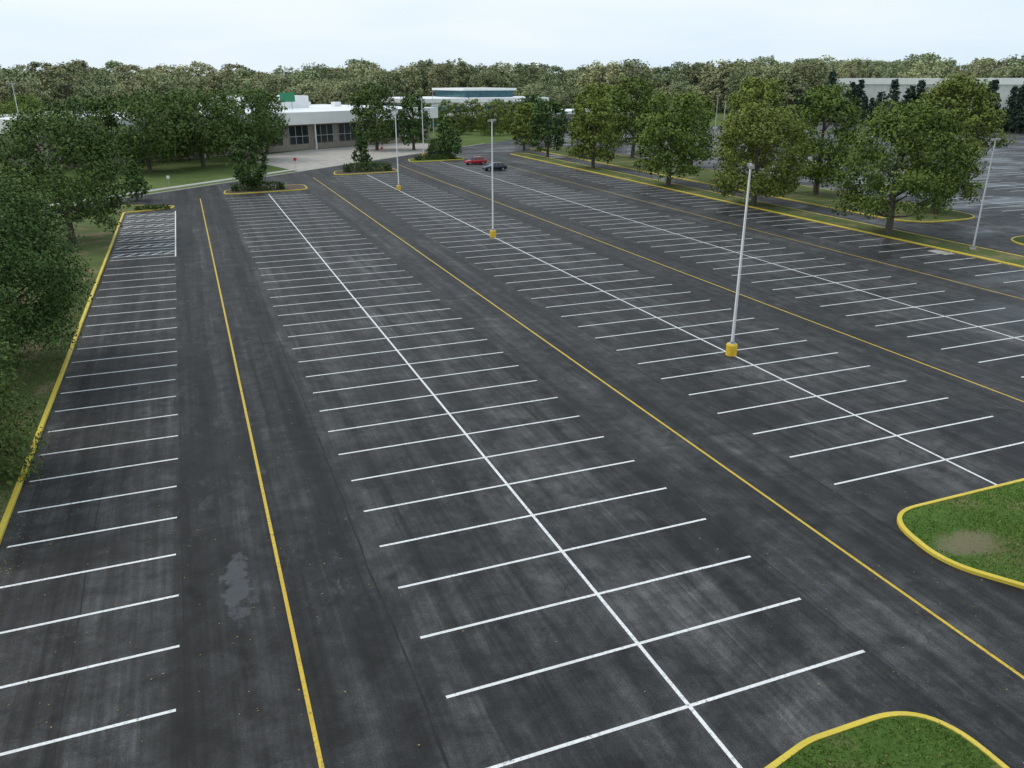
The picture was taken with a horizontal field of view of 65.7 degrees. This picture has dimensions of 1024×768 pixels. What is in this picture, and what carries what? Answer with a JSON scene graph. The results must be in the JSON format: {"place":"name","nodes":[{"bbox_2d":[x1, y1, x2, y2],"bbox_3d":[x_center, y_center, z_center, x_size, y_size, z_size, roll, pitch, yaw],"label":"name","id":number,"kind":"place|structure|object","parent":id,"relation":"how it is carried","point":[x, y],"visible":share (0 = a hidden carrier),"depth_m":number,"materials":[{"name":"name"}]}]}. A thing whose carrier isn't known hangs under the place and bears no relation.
{"place":"outdoors","nodes":[
{"label":"outdoors","id":0,"kind":"place"},
{"bbox_2d":[10,165,326,211],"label":"sidewalk","id":1,"kind":"structure","parent":0,"point":[172,187],"depth_m":132.33,"materials":[{"name":"concrete"}]},
{"bbox_2d":[279,92,294,108],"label":"roof sign","id":2,"kind":"object","parent":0,"point":[287,96],"visible":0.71,"depth_m":206.05,"materials":[{"name":"green metal"}]},
{"bbox_2d":[244,142,429,170],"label":"entrance plaza","id":3,"kind":"structure","parent":0,"point":[328,157],"depth_m":180.01,"materials":[{"name":"concrete"}]},
{"bbox_2d":[58,123,405,169],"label":"columns","id":4,"kind":"structure","parent":3,"relation":"on","point":[262,141],"depth_m":194.82,"materials":[{"name":"white concrete"}]},
{"bbox_2d":[347,81,400,149],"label":"deciduous tree","id":5,"kind":"object","parent":3,"relation":"on","point":[365,93],"visible":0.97,"depth_m":189.29,"materials":[{"name":"green plant"}]},
{"bbox_2d":[393,92,430,149],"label":"deciduous tree","id":6,"kind":"object","parent":3,"relation":"on","point":[411,129],"visible":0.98,"depth_m":190.69,"materials":[{"name":"green plant"}]},
{"bbox_2d":[0,108,1014,209],"bbox_3d":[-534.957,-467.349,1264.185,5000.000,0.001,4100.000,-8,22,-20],"label":"ground","id":7,"kind":"structure","parent":0,"point":[182,172],"depth_m":153.95,"materials":[{"name":"green plant"}]},
{"bbox_2d":[7,83,31,172],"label":"street lamp","id":8,"kind":"object","parent":7,"relation":"on","point":[15,101],"visible":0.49,"depth_m":141.85,"materials":[{"name":"metal"}]},
{"bbox_2d":[34,95,124,169],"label":"deciduous tree","id":9,"kind":"object","parent":7,"relation":"on","point":[87,106],"visible":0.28,"depth_m":143.58,"materials":[{"name":"green plant"}]},
{"bbox_2d":[88,87,199,172],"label":"deciduous tree","id":10,"kind":"object","parent":7,"relation":"on","point":[146,147],"visible":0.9,"depth_m":141.76,"materials":[{"name":"green plant"}]},
{"bbox_2d":[123,87,201,159],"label":"deciduous tree","id":11,"kind":"object","parent":7,"relation":"on","point":[164,108],"visible":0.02,"depth_m":164.15,"materials":[{"name":"green plant"}]},
{"bbox_2d":[150,85,244,167],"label":"deciduous tree","id":12,"kind":"object","parent":7,"relation":"on","point":[218,141],"visible":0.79,"depth_m":150.46,"materials":[{"name":"green plant"}]},
{"bbox_2d":[0,119,429,168],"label":"walls","id":13,"kind":"structure","parent":7,"relation":"on","point":[286,146],"depth_m":194.54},
{"bbox_2d":[0,108,437,136],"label":"fascia","id":14,"kind":"structure","parent":13,"relation":"on","point":[301,118],"depth_m":194.07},
{"bbox_2d":[0,104,436,119],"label":"roof","id":15,"kind":"structure","parent":14,"relation":"on","point":[319,107],"depth_m":207.78,"materials":[{"name":"metal"}]},
{"bbox_2d":[79,95,340,117],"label":"rooftop units","id":16,"kind":"object","parent":15,"relation":"on","point":[301,101],"visible":0.3,"depth_m":218.16},
{"bbox_2d":[78,120,415,158],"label":"windows","id":17,"kind":"structure","parent":13,"relation":"attached to","point":[300,134],"depth_m":198.24,"materials":[{"name":"black glass"}]},
{"bbox_2d":[200,85,289,159],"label":"deciduous tree","id":18,"kind":"object","parent":7,"relation":"on","point":[258,116],"visible":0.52,"depth_m":164.82,"materials":[{"name":"green plant"}]},
{"bbox_2d":[237,90,288,152],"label":"deciduous tree","id":19,"kind":"object","parent":7,"relation":"on","point":[273,97],"visible":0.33,"depth_m":182.63,"materials":[{"name":"green plant"}]},
{"bbox_2d":[430,91,434,136],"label":"street lamp","id":20,"kind":"object","parent":7,"relation":"on","point":[433,120],"visible":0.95,"depth_m":235.66,"materials":[{"name":"metal"}]},
{"bbox_2d":[430,138,445,148],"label":"shrub","id":21,"kind":"object","parent":7,"relation":"on","point":[433,141],"visible":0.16,"depth_m":196.19,"materials":[{"name":"green plant"}]},
{"bbox_2d":[370,102,535,128],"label":"walls","id":22,"kind":"structure","parent":7,"relation":"on","point":[437,104],"depth_m":281.29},
{"bbox_2d":[384,104,512,126],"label":"windows","id":23,"kind":"structure","parent":22,"relation":"attached to","point":[435,123],"depth_m":282.22,"materials":[{"name":"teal glass"}]},
{"bbox_2d":[380,97,548,102],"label":"parapet","id":24,"kind":"structure","parent":22,"relation":"on","point":[460,100],"depth_m":282.56,"materials":[{"name":"white concrete"}]},
{"bbox_2d":[392,88,524,98],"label":"roof","id":25,"kind":"structure","parent":24,"relation":"on","point":[451,93],"depth_m":294.66,"materials":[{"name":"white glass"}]},
{"bbox_2d":[0,52,1023,159],"bbox_3d":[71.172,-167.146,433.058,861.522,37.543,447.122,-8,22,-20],"label":"forest","id":26,"kind":"object","parent":7,"relation":"on","point":[34,89],"visible":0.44,"depth_m":395.79,"materials":[{"name":"green plant"}]},
{"bbox_2d":[515,113,631,127],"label":"walls","id":27,"kind":"structure","parent":7,"relation":"on","point":[568,115],"depth_m":274.69,"materials":[{"name":"beige concrete"}]},
{"bbox_2d":[549,117,628,126],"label":"windows","id":28,"kind":"structure","parent":27,"relation":"attached to","point":[564,123],"depth_m":274.88,"materials":[{"name":"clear glass"}]},
{"bbox_2d":[547,109,633,113],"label":"roof","id":29,"kind":"structure","parent":27,"relation":"on","point":[568,111],"depth_m":275.73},
{"bbox_2d":[791,71,1023,132],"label":"conifer row","id":30,"kind":"object","parent":7,"relation":"on","point":[1015,113],"visible":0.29,"depth_m":290.04,"materials":[{"name":"green plant"}]},
{"bbox_2d":[837,84,1021,107],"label":"walls","id":31,"kind":"structure","parent":7,"relation":"on","point":[872,90],"depth_m":490.59,"materials":[{"name":"beige concrete"}]},
{"bbox_2d":[836,78,1023,84],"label":"fascia","id":32,"kind":"structure","parent":31,"relation":"on","point":[1011,81],"depth_m":484.82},
{"bbox_2d":[860,100,1023,108],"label":"loading doors","id":33,"kind":"structure","parent":31,"relation":"attached to","point":[1004,105],"depth_m":468.28,"materials":[{"name":"metal"}]},
{"bbox_2d":[0,123,1023,767],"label":"parking lot asphalt","id":34,"kind":"structure","parent":0,"point":[374,715],"depth_m":34.02,"materials":[{"name":"grey asphalt"}]},
{"bbox_2d":[0,205,173,542],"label":"grass verge","id":35,"kind":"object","parent":34,"relation":"on","point":[90,247],"depth_m":48.66,"materials":[{"name":"green plant"}]},
{"bbox_2d":[0,299,51,486],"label":"deciduous tree","id":36,"kind":"object","parent":35,"relation":"on","point":[10,448],"visible":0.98,"depth_m":33.41,"materials":[{"name":"green plant"}]},
{"bbox_2d":[0,162,99,380],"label":"deciduous tree","id":37,"kind":"object","parent":35,"relation":"on","point":[43,273],"visible":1,"depth_m":44.58,"materials":[{"name":"green plant"}]},
{"bbox_2d":[0,104,136,242],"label":"deciduous tree","id":38,"kind":"object","parent":35,"relation":"on","point":[31,127],"visible":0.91,"depth_m":78.42,"materials":[{"name":"green plant"}]},
{"bbox_2d":[134,204,169,209],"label":"hedge","id":39,"kind":"object","parent":35,"relation":"on","point":[155,206],"visible":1,"depth_m":104.20,"materials":[{"name":"green plant"}]},
{"bbox_2d":[120,160,151,199],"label":"deciduous tree","id":40,"kind":"object","parent":34,"relation":"on","point":[133,178],"visible":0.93,"depth_m":111.55,"materials":[{"name":"green plant"}]},
{"bbox_2d":[2,143,484,216],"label":"road kerb","id":41,"kind":"structure","parent":34,"relation":"on","point":[268,176],"depth_m":139.93,"materials":[{"name":"concrete"}]},
{"bbox_2d":[224,184,307,194],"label":"planted island","id":42,"kind":"structure","parent":34,"relation":"on","point":[293,187],"depth_m":122.24,"materials":[{"name":"yellow paint"}]},
{"bbox_2d":[226,134,269,188],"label":"deciduous tree","id":43,"kind":"object","parent":42,"relation":"on","point":[240,171],"visible":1,"depth_m":120.40,"materials":[{"name":"green plant"}]},
{"bbox_2d":[230,181,284,191],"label":"hedge","id":44,"kind":"object","parent":42,"relation":"on","point":[235,187],"visible":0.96,"depth_m":122.32,"materials":[{"name":"green plant"}]},
{"bbox_2d":[334,168,396,174],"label":"planted island","id":45,"kind":"structure","parent":34,"relation":"on","point":[353,172],"depth_m":146.05,"materials":[{"name":"yellow paint"}]},
{"bbox_2d":[350,130,372,162],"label":"deciduous tree","id":46,"kind":"object","parent":45,"relation":"on","point":[364,155],"visible":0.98,"depth_m":158.04,"materials":[{"name":"green plant"}]},
{"bbox_2d":[342,160,392,172],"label":"hedge","id":47,"kind":"object","parent":45,"relation":"on","point":[365,164],"visible":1,"depth_m":147.52,"materials":[{"name":"green plant"}]},
{"bbox_2d":[391,109,400,189],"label":"street lamp","id":48,"kind":"object","parent":34,"relation":"on","point":[398,186],"visible":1,"depth_m":121.60,"materials":[{"name":"grey metal"}]},
{"bbox_2d":[418,99,424,154],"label":"street lamp","id":49,"kind":"object","parent":34,"relation":"on","point":[423,153],"visible":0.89,"depth_m":175.58,"materials":[{"name":"grey metal"}]},
{"bbox_2d":[408,156,463,161],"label":"planted island","id":50,"kind":"structure","parent":34,"relation":"on","point":[428,160],"depth_m":169.58,"materials":[{"name":"yellow paint"}]},
{"bbox_2d":[414,154,455,159],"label":"hedge","id":51,"kind":"object","parent":50,"relation":"on","point":[426,156],"visible":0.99,"depth_m":169.62,"materials":[{"name":"green plant"}]},
{"bbox_2d":[427,142,448,156],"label":"shrub","id":52,"kind":"object","parent":50,"relation":"on","point":[431,149],"visible":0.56,"depth_m":176.32,"materials":[{"name":"green plant"}]},
{"bbox_2d":[434,117,462,155],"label":"deciduous tree","id":53,"kind":"object","parent":50,"relation":"on","point":[453,145],"visible":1,"depth_m":169.83,"materials":[{"name":"green plant"}]},
{"bbox_2d":[464,156,486,164],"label":"parked car","id":54,"kind":"object","parent":34,"relation":"on","point":[477,160],"visible":1,"depth_m":160.31,"materials":[{"name":"paint"}]},
{"bbox_2d":[488,119,496,237],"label":"street lamp","id":55,"kind":"object","parent":34,"relation":"on","point":[492,233],"visible":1,"depth_m":84.91,"materials":[{"name":"grey metal"}]},
{"bbox_2d":[482,162,506,170],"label":"parked car","id":56,"kind":"object","parent":34,"relation":"on","point":[499,166],"visible":0.94,"depth_m":149.30,"materials":[{"name":"paint"}]},
{"bbox_2d":[0,164,1022,498],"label":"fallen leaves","id":57,"kind":"object","parent":34,"relation":"on","point":[580,164],"visible":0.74,"depth_m":77.69,"materials":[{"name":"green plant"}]},
{"bbox_2d":[0,124,1023,767],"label":"stall stripes","id":58,"kind":"object","parent":34,"relation":"on","point":[480,458],"visible":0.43,"depth_m":35.61,"materials":[{"name":"white paint"}]},
{"bbox_2d":[0,223,1023,764],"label":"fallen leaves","id":59,"kind":"object","parent":34,"relation":"on","point":[328,533],"visible":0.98,"depth_m":28.97,"materials":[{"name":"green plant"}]},
{"bbox_2d":[508,102,539,149],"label":"deciduous tree","id":60,"kind":"object","parent":34,"relation":"on","point":[526,108],"visible":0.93,"depth_m":190.16,"materials":[{"name":"green plant"}]},
{"bbox_2d":[51,179,1007,767],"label":"paving seams","id":61,"kind":"object","parent":34,"relation":"on","point":[351,521],"visible":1,"depth_m":31.27,"materials":[{"name":"black asphalt"}]},
{"bbox_2d":[510,93,548,140],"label":"deciduous tree","id":62,"kind":"object","parent":34,"relation":"on","point":[533,98],"visible":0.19,"depth_m":208.67,"materials":[{"name":"green plant"}]},
{"bbox_2d":[527,98,570,156],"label":"deciduous tree","id":63,"kind":"object","parent":34,"relation":"on","point":[553,107],"visible":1,"depth_m":173.04,"materials":[{"name":"green plant"}]},
{"bbox_2d":[571,80,614,146],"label":"deciduous tree","id":64,"kind":"object","parent":34,"relation":"on","point":[599,89],"visible":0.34,"depth_m":195.02,"materials":[{"name":"green plant"}]},
{"bbox_2d":[589,84,628,134],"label":"deciduous tree","id":65,"kind":"object","parent":34,"relation":"on","point":[610,88],"visible":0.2,"depth_m":210.59,"materials":[{"name":"green plant"}]},
{"bbox_2d":[200,161,1023,767],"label":"yellow lane lines","id":66,"kind":"object","parent":34,"relation":"on","point":[310,715],"visible":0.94,"depth_m":32.08,"materials":[{"name":"paint"}]},
{"bbox_2d":[269,132,1023,767],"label":"row centre lines","id":67,"kind":"object","parent":34,"relation":"on","point":[699,718],"visible":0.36,"depth_m":35.14,"materials":[{"name":"white paint"}]},
{"bbox_2d":[714,95,719,139],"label":"street lamp","id":68,"kind":"object","parent":34,"relation":"on","point":[716,115],"visible":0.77,"depth_m":225.75,"materials":[{"name":"metal"}]},
{"bbox_2d":[725,163,754,356],"bbox_3d":[13.661,-7.184,47.414,0.680,11.520,1.720,4,21,10],"label":"street lamp","id":69,"kind":"object","parent":34,"relation":"on","point":[731,347],"visible":1,"depth_m":47.81,"materials":[{"name":"grey metal"}]},
{"bbox_2d":[531,147,974,221],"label":"grass verge","id":70,"kind":"structure","parent":34,"relation":"on","point":[825,198],"depth_m":117.97,"materials":[{"name":"green plant"}]},
{"bbox_2d":[564,94,622,167],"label":"deciduous tree","id":71,"kind":"object","parent":70,"relation":"on","point":[584,130],"visible":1,"depth_m":149.66,"materials":[{"name":"green plant"}]},
{"bbox_2d":[606,75,658,157],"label":"deciduous tree","id":72,"kind":"object","parent":70,"relation":"on","point":[629,85],"visible":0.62,"depth_m":169.00,"materials":[{"name":"green plant"}]},
{"bbox_2d":[629,87,717,185],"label":"deciduous tree","id":73,"kind":"object","parent":70,"relation":"on","point":[671,133],"visible":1,"depth_m":123.28,"materials":[{"name":"green plant"}]},
{"bbox_2d":[665,90,716,166],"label":"deciduous tree","id":74,"kind":"object","parent":70,"relation":"on","point":[708,103],"visible":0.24,"depth_m":150.03,"materials":[{"name":"green plant"}]},
{"bbox_2d":[721,76,789,175],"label":"deciduous tree","id":75,"kind":"object","parent":70,"relation":"on","point":[766,92],"visible":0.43,"depth_m":129.87,"materials":[{"name":"green plant"}]},
{"bbox_2d":[708,95,818,205],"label":"deciduous tree","id":76,"kind":"object","parent":70,"relation":"on","point":[739,127],"visible":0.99,"depth_m":103.64,"materials":[{"name":"green plant"}]},
{"bbox_2d":[777,82,865,194],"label":"deciduous tree","id":77,"kind":"object","parent":70,"relation":"on","point":[824,170],"visible":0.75,"depth_m":112.53,"materials":[{"name":"green plant"}]},
{"bbox_2d":[893,73,1016,212],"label":"deciduous tree","id":78,"kind":"object","parent":70,"relation":"on","point":[965,87],"visible":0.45,"depth_m":95.45,"materials":[{"name":"green plant"}]},
{"bbox_2d":[511,153,1023,267],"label":"yellow curb","id":79,"kind":"object","parent":34,"relation":"on","point":[983,253],"visible":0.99,"depth_m":97.52,"materials":[{"name":"yellow paint"}]},
{"bbox_2d":[828,97,979,234],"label":"deciduous tree","id":80,"kind":"object","parent":34,"relation":"on","point":[918,117],"visible":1,"depth_m":82.56,"materials":[{"name":"green plant"}]},
{"bbox_2d":[928,250,953,254],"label":"concrete pad","id":81,"kind":"object","parent":34,"relation":"on","point":[942,252],"visible":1,"depth_m":78.77,"materials":[{"name":"grey concrete"}]},
{"bbox_2d":[897,478,1023,588],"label":"grass island","id":82,"kind":"structure","parent":34,"relation":"on","point":[967,543],"depth_m":29.77,"materials":[{"name":"green plant"}]},
{"bbox_2d":[969,138,1000,249],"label":"street lamp","id":83,"kind":"object","parent":34,"relation":"on","point":[973,247],"visible":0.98,"depth_m":77.86,"materials":[{"name":"metal"}]},
{"bbox_2d":[1011,236,1023,245],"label":"island","id":84,"kind":"object","parent":34,"relation":"on","point":[1019,240],"visible":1,"depth_m":84.14,"materials":[{"name":"green plant"}]},
{"bbox_2d":[0,0,1023,78],"label":"sky","id":85,"kind":"structure","parent":0,"point":[263,36],"materials":[{"name":"white"}]},
{"bbox_2d":[764,711,1009,767],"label":"curbed island","id":86,"kind":"structure","parent":0,"point":[806,744],"depth_m":20.25,"materials":[{"name":"green plant"}]},
{"bbox_2d":[781,715,999,767],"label":"grass","id":87,"kind":"structure","parent":0,"point":[916,749],"depth_m":20.08,"materials":[{"name":"green plant"}]},
{"bbox_2d":[903,482,1023,581],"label":"grass","id":88,"kind":"structure","parent":0,"point":[985,526],"depth_m":30.43,"materials":[{"name":"green plant"}]}
]}

